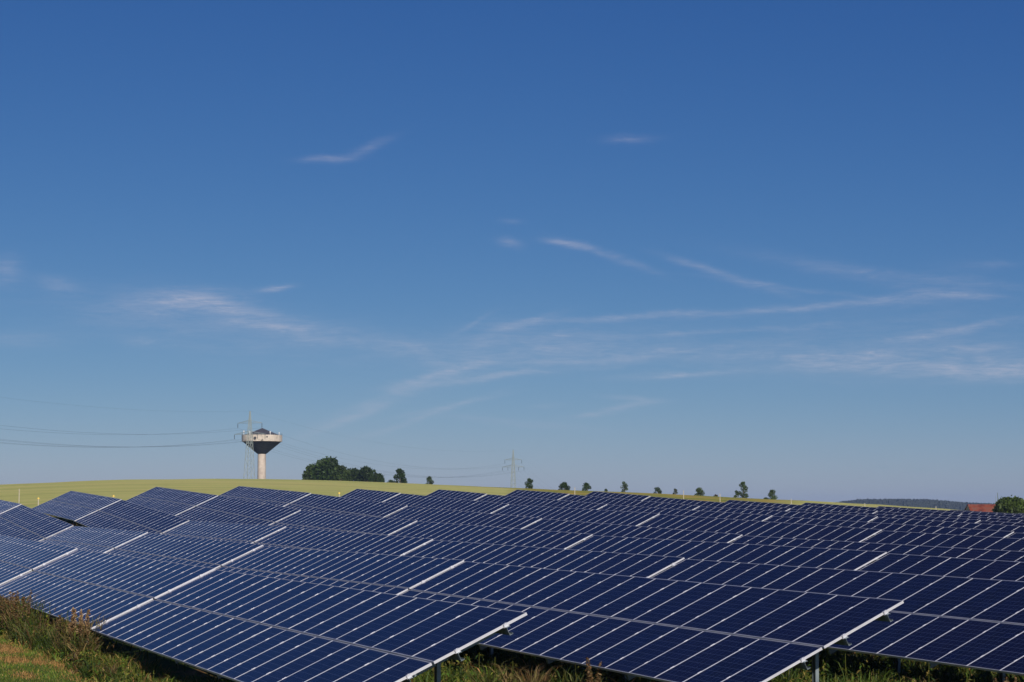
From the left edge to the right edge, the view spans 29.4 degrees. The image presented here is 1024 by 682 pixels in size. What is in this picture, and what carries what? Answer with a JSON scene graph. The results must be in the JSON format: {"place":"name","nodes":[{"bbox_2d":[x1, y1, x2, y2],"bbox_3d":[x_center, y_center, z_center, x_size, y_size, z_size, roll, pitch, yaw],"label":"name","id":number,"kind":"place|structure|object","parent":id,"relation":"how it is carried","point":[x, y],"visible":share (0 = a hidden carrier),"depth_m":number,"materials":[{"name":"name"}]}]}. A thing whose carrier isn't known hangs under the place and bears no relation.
{"place":"outdoors","nodes":[
{"label":"outdoors","id":0,"kind":"place"},
{"bbox_2d":[0,636,93,681],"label":"mown grass","id":1,"kind":"structure","parent":0,"point":[12,659],"depth_m":44.75,"materials":[{"name":"green plant"}]},
{"bbox_2d":[0,479,1022,681],"bbox_3d":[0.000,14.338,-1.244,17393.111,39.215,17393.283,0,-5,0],"label":"ground","id":2,"kind":"structure","parent":0,"point":[31,493],"depth_m":246.01,"materials":[{"name":"green plant"}]},
{"bbox_2d":[0,592,17,633],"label":"dock plant","id":3,"kind":"object","parent":2,"relation":"on","point":[2,610],"visible":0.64,"depth_m":55.71,"materials":[{"name":"brown plant"}]},
{"bbox_2d":[0,500,20,513],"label":"solar table","id":4,"kind":"object","parent":2,"relation":"on","point":[5,506],"visible":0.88,"depth_m":127.92,"materials":[{"name":"glass"}]},
{"bbox_2d":[10,613,27,641],"bbox_3d":[-13.364,7.872,53.149,0.573,0.945,0.761,4,-6,-39],"label":"dock plant","id":5,"kind":"object","parent":2,"relation":"on","point":[17,617],"visible":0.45,"depth_m":53.13,"materials":[{"name":"brown plant"}]},
{"bbox_2d":[6,589,32,634],"bbox_3d":[-13.746,7.705,54.573,0.799,1.511,0.758,-4,-7,41],"label":"dock plant","id":6,"kind":"object","parent":2,"relation":"on","point":[16,598],"visible":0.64,"depth_m":54.56,"materials":[{"name":"brown plant"}]},
{"bbox_2d":[0,505,72,562],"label":"solar table","id":7,"kind":"object","parent":2,"relation":"on","point":[22,521],"visible":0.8,"depth_m":114.26,"materials":[{"name":"glass"}]},
{"bbox_2d":[0,535,76,584],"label":"solar table","id":8,"kind":"object","parent":2,"relation":"on","point":[19,557],"visible":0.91,"depth_m":71.07,"materials":[{"name":"glass"}]},
{"bbox_2d":[53,615,71,641],"bbox_3d":[-10.990,7.347,47.895,0.618,1.252,0.712,-3,-6,32],"label":"dock plant","id":9,"kind":"object","parent":2,"relation":"on","point":[60,622],"visible":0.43,"depth_m":47.80,"materials":[{"name":"brown plant"}]},
{"bbox_2d":[32,491,121,525],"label":"solar table","id":10,"kind":"object","parent":2,"relation":"on","point":[73,506],"visible":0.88,"depth_m":135.86,"materials":[{"name":"glass"}]},
{"bbox_2d":[68,607,90,641],"bbox_3d":[-10.349,7.080,46.731,0.775,1.408,0.740,-4,-6,39],"label":"dock plant","id":11,"kind":"object","parent":2,"relation":"on","point":[80,627],"visible":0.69,"depth_m":46.64,"materials":[{"name":"brown plant"}]},
{"bbox_2d":[82,627,98,656],"bbox_3d":[-9.842,7.212,45.759,0.614,1.029,0.664,0,-5,0],"label":"dock plant","id":12,"kind":"object","parent":2,"relation":"on","point":[88,633],"visible":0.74,"depth_m":45.59,"materials":[{"name":"brown plant"}]},
{"bbox_2d":[40,526,147,559],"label":"solar table","id":13,"kind":"object","parent":2,"relation":"on","point":[103,540],"visible":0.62,"depth_m":95.08,"materials":[{"name":"glass"}]},
{"bbox_2d":[0,550,214,632],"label":"solar table","id":14,"kind":"object","parent":2,"relation":"on","point":[97,583],"visible":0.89,"depth_m":54.62,"materials":[{"name":"glass"}]},
{"bbox_2d":[75,500,188,542],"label":"solar table","id":15,"kind":"object","parent":2,"relation":"on","point":[122,515],"visible":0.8,"depth_m":118.74,"materials":[{"name":"glass"}]},
{"bbox_2d":[126,487,217,515],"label":"solar table","id":16,"kind":"object","parent":2,"relation":"on","point":[174,502],"visible":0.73,"depth_m":138.02,"materials":[{"name":"glass"}]},
{"bbox_2d":[106,533,262,568],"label":"solar table","id":17,"kind":"object","parent":2,"relation":"on","point":[210,553],"visible":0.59,"depth_m":76.61,"materials":[{"name":"glass"}]},
{"bbox_2d":[163,521,285,543],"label":"solar table","id":18,"kind":"object","parent":2,"relation":"on","point":[244,533],"visible":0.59,"depth_m":98.04,"materials":[{"name":"glass"}]},
{"bbox_2d":[176,496,300,524],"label":"solar table","id":19,"kind":"object","parent":2,"relation":"on","point":[224,509],"visible":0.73,"depth_m":120.79,"materials":[{"name":"glass"}]},
{"bbox_2d":[234,411,265,478],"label":"lattice pylon","id":20,"kind":"object","parent":2,"relation":"on","point":[250,428],"visible":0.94,"depth_m":819.57,"materials":[{"name":"metal"}]},
{"bbox_2d":[2,439,261,446],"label":"power wire","id":21,"kind":"object","parent":20,"relation":"hanging from","point":[108,446],"visible":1,"depth_m":694.71,"materials":[{"name":"grey metal"}]},
{"bbox_2d":[242,428,281,478],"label":"water tower","id":22,"kind":"structure","parent":2,"relation":"on","point":[270,443],"depth_m":872.24,"materials":[{"name":"concrete"}]},
{"bbox_2d":[219,486,310,506],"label":"solar table","id":23,"kind":"object","parent":2,"relation":"on","point":[282,498],"visible":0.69,"depth_m":140.70,"materials":[{"name":"glass"}]},
{"bbox_2d":[301,463,313,479],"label":"broadleaf tree","id":24,"kind":"object","parent":2,"relation":"on","point":[306,474],"visible":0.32,"depth_m":607.01,"materials":[{"name":"green plant"}]},
{"bbox_2d":[92,570,526,681],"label":"solar table","id":25,"kind":"object","parent":2,"relation":"on","point":[238,627],"visible":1,"depth_m":35.46,"materials":[{"name":"glass"}]},
{"bbox_2d":[309,456,338,479],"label":"broadleaf tree","id":26,"kind":"object","parent":2,"relation":"on","point":[322,468],"visible":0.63,"depth_m":597.20,"materials":[{"name":"green plant"}]},
{"bbox_2d":[203,546,463,594],"bbox_3d":[-6.417,7.751,59.145,3.046,2.675,20.380,2,-5,-22],"label":"solar table","id":27,"kind":"object","parent":2,"relation":"on","point":[393,574],"visible":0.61,"depth_m":57.02,"materials":[{"name":"glass"}]},
{"bbox_2d":[264,510,416,537],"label":"solar table","id":28,"kind":"object","parent":2,"relation":"on","point":[342,522],"visible":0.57,"depth_m":101.24,"materials":[{"name":"glass"}]},
{"bbox_2d":[331,465,352,480],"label":"broadleaf tree","id":29,"kind":"object","parent":2,"relation":"on","point":[342,473],"visible":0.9,"depth_m":587.78,"materials":[{"name":"green plant"}]},
{"bbox_2d":[253,527,432,555],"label":"solar table","id":30,"kind":"object","parent":2,"relation":"on","point":[304,538],"visible":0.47,"depth_m":79.82,"materials":[{"name":"glass"}]},
{"bbox_2d":[284,494,406,517],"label":"solar table","id":31,"kind":"object","parent":2,"relation":"on","point":[326,503],"visible":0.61,"depth_m":122.97,"materials":[{"name":"glass"}]},
{"bbox_2d":[349,467,358,480],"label":"broadleaf tree","id":32,"kind":"object","parent":2,"relation":"on","point":[354,471],"visible":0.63,"depth_m":617.24,"materials":[{"name":"green plant"}]},
{"bbox_2d":[355,466,376,481],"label":"broadleaf tree","id":33,"kind":"object","parent":2,"relation":"on","point":[364,473],"visible":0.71,"depth_m":612.19,"materials":[{"name":"green plant"}]},
{"bbox_2d":[341,489,399,501],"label":"solar table","id":34,"kind":"object","parent":2,"relation":"on","point":[372,495],"visible":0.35,"depth_m":139.78,"materials":[{"name":"glass"}]},
{"bbox_2d":[367,473,384,481],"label":"broadleaf tree","id":35,"kind":"object","parent":2,"relation":"on","point":[377,477],"visible":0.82,"depth_m":602.89,"materials":[{"name":"green plant"}]},
{"bbox_2d":[393,468,406,482],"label":"broadleaf tree","id":36,"kind":"object","parent":2,"relation":"on","point":[401,474],"visible":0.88,"depth_m":558.29,"materials":[{"name":"green plant"}]},
{"bbox_2d":[426,476,433,483],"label":"broadleaf tree","id":37,"kind":"object","parent":2,"relation":"on","point":[429,479],"visible":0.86,"depth_m":558.39,"materials":[{"name":"green plant"}]},
{"bbox_2d":[384,493,508,513],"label":"solar table","id":38,"kind":"object","parent":2,"relation":"on","point":[411,500],"visible":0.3,"depth_m":125.19,"materials":[{"name":"glass"}]},
{"bbox_2d":[426,489,485,499],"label":"solar table","id":39,"kind":"object","parent":2,"relation":"on","point":[457,494],"visible":0.26,"depth_m":142.37,"materials":[{"name":"glass"}]},
{"bbox_2d":[385,506,541,528],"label":"solar table","id":40,"kind":"object","parent":2,"relation":"on","point":[422,514],"visible":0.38,"depth_m":103.88,"materials":[{"name":"glass"}]},
{"bbox_2d":[391,521,592,548],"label":"solar table","id":41,"kind":"object","parent":2,"relation":"on","point":[492,535],"visible":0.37,"depth_m":82.16,"materials":[{"name":"glass"}]},
{"bbox_2d":[0,591,1023,681],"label":"weeds","id":42,"kind":"object","parent":2,"relation":"on","point":[46,636],"visible":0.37,"depth_m":41.44,"materials":[{"name":"green plant"}]},
{"bbox_2d":[0,511,1023,681],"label":"rough grass","id":43,"kind":"structure","parent":2,"relation":"on","point":[143,667],"depth_m":41.63,"materials":[{"name":"green plant"}]},
{"bbox_2d":[502,450,522,487],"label":"lattice pylon","id":44,"kind":"object","parent":2,"relation":"on","point":[514,480],"visible":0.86,"depth_m":1147.68,"materials":[{"name":"metal"}]},
{"bbox_2d":[525,478,532,488],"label":"broadleaf tree","id":45,"kind":"object","parent":2,"relation":"on","point":[529,485],"visible":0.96,"depth_m":428.49,"materials":[{"name":"green plant"}]},
{"bbox_2d":[505,490,568,499],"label":"solar table","id":46,"kind":"object","parent":2,"relation":"on","point":[538,494],"visible":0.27,"depth_m":144.96,"materials":[{"name":"glass"}]},
{"bbox_2d":[475,494,606,509],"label":"solar table","id":47,"kind":"object","parent":2,"relation":"on","point":[514,500],"visible":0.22,"depth_m":128.19,"materials":[{"name":"glass"}]},
{"bbox_2d":[403,540,684,577],"bbox_3d":[-0.489,7.889,61.745,3.046,2.675,20.380,2,-5,-22],"label":"solar table","id":48,"kind":"object","parent":2,"relation":"on","point":[635,565],"visible":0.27,"depth_m":60.05,"materials":[{"name":"glass"}]},
{"bbox_2d":[558,482,570,489],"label":"broadleaf tree","id":49,"kind":"object","parent":2,"relation":"on","point":[563,485],"visible":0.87,"depth_m":428.50,"materials":[{"name":"green plant"}]},
{"bbox_2d":[492,505,659,525],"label":"solar table","id":50,"kind":"object","parent":2,"relation":"on","point":[604,516],"visible":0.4,"depth_m":105.52,"materials":[{"name":"glass"}]},
{"bbox_2d":[582,483,590,490],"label":"broadleaf tree","id":51,"kind":"object","parent":2,"relation":"on","point":[586,486],"visible":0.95,"depth_m":428.52,"materials":[{"name":"green plant"}]},
{"bbox_2d":[585,657,602,681],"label":"dock plant","id":52,"kind":"object","parent":2,"relation":"on","point":[598,674],"visible":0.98,"depth_m":34.91,"materials":[{"name":"brown plant"}]},
{"bbox_2d":[585,491,649,500],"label":"solar table","id":53,"kind":"object","parent":2,"relation":"on","point":[619,496],"visible":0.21,"depth_m":147.41,"materials":[{"name":"glass"}]},
{"bbox_2d":[620,482,627,491],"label":"broadleaf tree","id":54,"kind":"object","parent":2,"relation":"on","point":[625,485],"visible":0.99,"depth_m":428.59,"materials":[{"name":"green plant"}]},
{"bbox_2d":[560,494,699,509],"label":"solar table","id":55,"kind":"object","parent":2,"relation":"on","point":[603,500],"visible":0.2,"depth_m":131.09,"materials":[{"name":"glass"}]},
{"bbox_2d":[524,519,741,542],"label":"solar table","id":56,"kind":"object","parent":2,"relation":"on","point":[601,529],"visible":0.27,"depth_m":85.22,"materials":[{"name":"glass"}]},
{"bbox_2d":[401,561,903,681],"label":"solar table","id":57,"kind":"object","parent":2,"relation":"on","point":[632,627],"visible":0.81,"depth_m":36.31,"materials":[{"name":"glass"}]},
{"bbox_2d":[653,487,661,493],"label":"broadleaf tree","id":58,"kind":"object","parent":2,"relation":"on","point":[657,489],"visible":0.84,"depth_m":428.58,"materials":[{"name":"green plant"}]},
{"bbox_2d":[599,505,771,520],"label":"solar table","id":59,"kind":"object","parent":2,"relation":"on","point":[713,514],"visible":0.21,"depth_m":108.36,"materials":[{"name":"glass"}]},
{"bbox_2d":[695,487,704,495],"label":"broadleaf tree","id":60,"kind":"object","parent":2,"relation":"on","point":[699,492],"visible":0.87,"depth_m":428.51,"materials":[{"name":"green plant"}]},
{"bbox_2d":[643,497,789,510],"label":"solar table","id":61,"kind":"object","parent":2,"relation":"on","point":[698,503],"visible":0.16,"depth_m":133.61,"materials":[{"name":"glass"}]},
{"bbox_2d":[569,535,886,577],"bbox_3d":[5.494,7.983,64.212,3.045,2.676,20.380,2,-5,-22],"label":"solar table","id":62,"kind":"object","parent":2,"relation":"on","point":[842,559],"visible":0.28,"depth_m":62.55,"materials":[{"name":"glass"}]},
{"bbox_2d":[737,481,748,497],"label":"broadleaf tree","id":63,"kind":"object","parent":2,"relation":"on","point":[743,486],"visible":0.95,"depth_m":418.60,"materials":[{"name":"green plant"}]},
{"bbox_2d":[639,514,881,542],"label":"solar table","id":64,"kind":"object","parent":2,"relation":"on","point":[779,529],"visible":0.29,"depth_m":87.06,"materials":[{"name":"glass"}]},
{"bbox_2d":[768,489,777,498],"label":"broadleaf tree","id":65,"kind":"object","parent":2,"relation":"on","point":[771,494],"visible":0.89,"depth_m":418.56,"materials":[{"name":"green plant"}]},
{"bbox_2d":[695,507,877,521],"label":"solar table","id":66,"kind":"object","parent":2,"relation":"on","point":[858,518],"visible":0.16,"depth_m":110.32,"materials":[{"name":"glass"}]},
{"bbox_2d":[724,500,876,513],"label":"solar table","id":67,"kind":"object","parent":2,"relation":"on","point":[804,507],"visible":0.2,"depth_m":135.02,"materials":[{"name":"glass"}]},
{"bbox_2d":[652,559,1023,681],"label":"solar table","id":68,"kind":"object","parent":2,"relation":"on","point":[974,623],"visible":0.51,"depth_m":39.74,"materials":[{"name":"glass"}]},
{"bbox_2d":[731,536,1023,570],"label":"solar table","id":69,"kind":"object","parent":2,"relation":"on","point":[988,554],"visible":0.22,"depth_m":66.06,"materials":[{"name":"glass"}]},
{"bbox_2d":[802,503,961,515],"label":"solar table","id":70,"kind":"object","parent":2,"relation":"on","point":[888,509],"visible":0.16,"depth_m":137.11,"materials":[{"name":"glass"}]},
{"bbox_2d":[789,509,980,522],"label":"solar table","id":71,"kind":"object","parent":2,"relation":"on","point":[910,517],"visible":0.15,"depth_m":112.67,"materials":[{"name":"glass"}]},
{"bbox_2d":[766,516,1013,541],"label":"solar table","id":72,"kind":"object","parent":2,"relation":"on","point":[926,529],"visible":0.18,"depth_m":89.33,"materials":[{"name":"glass"}]},
{"bbox_2d":[859,553,1023,580],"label":"solar table","id":73,"kind":"object","parent":2,"relation":"on","point":[955,567],"visible":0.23,"depth_m":51.87,"materials":[{"name":"glass"}]},
{"bbox_2d":[864,531,1023,550],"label":"solar table","id":74,"kind":"object","parent":2,"relation":"on","point":[947,540],"visible":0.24,"depth_m":74.15,"materials":[{"name":"glass"}]},
{"bbox_2d":[871,517,1023,535],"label":"solar table","id":75,"kind":"object","parent":2,"relation":"on","point":[1017,529],"visible":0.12,"depth_m":96.45,"materials":[{"name":"glass"}]},
{"bbox_2d":[875,511,1023,522],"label":"solar table","id":76,"kind":"object","parent":2,"relation":"on","point":[963,517],"visible":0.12,"depth_m":118.43,"materials":[{"name":"glass"}]},
{"bbox_2d":[877,506,1023,517],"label":"solar table","id":77,"kind":"object","parent":2,"relation":"on","point":[991,514],"visible":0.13,"depth_m":139.83,"materials":[{"name":"glass"}]},
{"bbox_2d":[964,504,995,511],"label":"barn","id":78,"kind":"structure","parent":2,"relation":"on","point":[981,507],"depth_m":397.13,"materials":[{"name":"paint"}]},
{"bbox_2d":[949,510,1023,514],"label":"solar table","id":79,"kind":"object","parent":2,"relation":"on","point":[986,512],"visible":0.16,"depth_m":147.95,"materials":[{"name":"glass"}]},
{"bbox_2d":[961,514,1023,519],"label":"solar table","id":80,"kind":"object","parent":2,"relation":"on","point":[988,516],"visible":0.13,"depth_m":125.71,"materials":[{"name":"glass"}]},
{"bbox_2d":[979,521,1023,525],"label":"solar table","id":81,"kind":"object","parent":2,"relation":"on","point":[1002,523],"visible":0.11,"depth_m":103.44,"materials":[{"name":"glass"}]},
{"bbox_2d":[993,677,1016,681],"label":"dock plant","id":82,"kind":"object","parent":2,"relation":"on","point":[1006,680],"visible":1,"depth_m":34.38,"materials":[{"name":"brown plant"}]},
{"bbox_2d":[991,495,1023,513],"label":"broadleaf tree","id":83,"kind":"object","parent":2,"relation":"on","point":[1014,504],"visible":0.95,"depth_m":327.30,"materials":[{"name":"green plant"}]},
{"bbox_2d":[1007,533,1023,538],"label":"solar table","id":84,"kind":"object","parent":2,"relation":"on","point":[1019,535],"visible":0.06,"depth_m":81.08,"materials":[{"name":"glass"}]},
{"bbox_2d":[0,0,1023,503],"label":"sky","id":85,"kind":"structure","parent":0,"point":[713,246],"materials":[{"name":"blue"}]},
{"bbox_2d":[838,498,994,509],"bbox_3d":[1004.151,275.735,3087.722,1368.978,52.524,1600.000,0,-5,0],"label":"hills","id":86,"kind":"structure","parent":0,"point":[936,503],"depth_m":2740.56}
]}

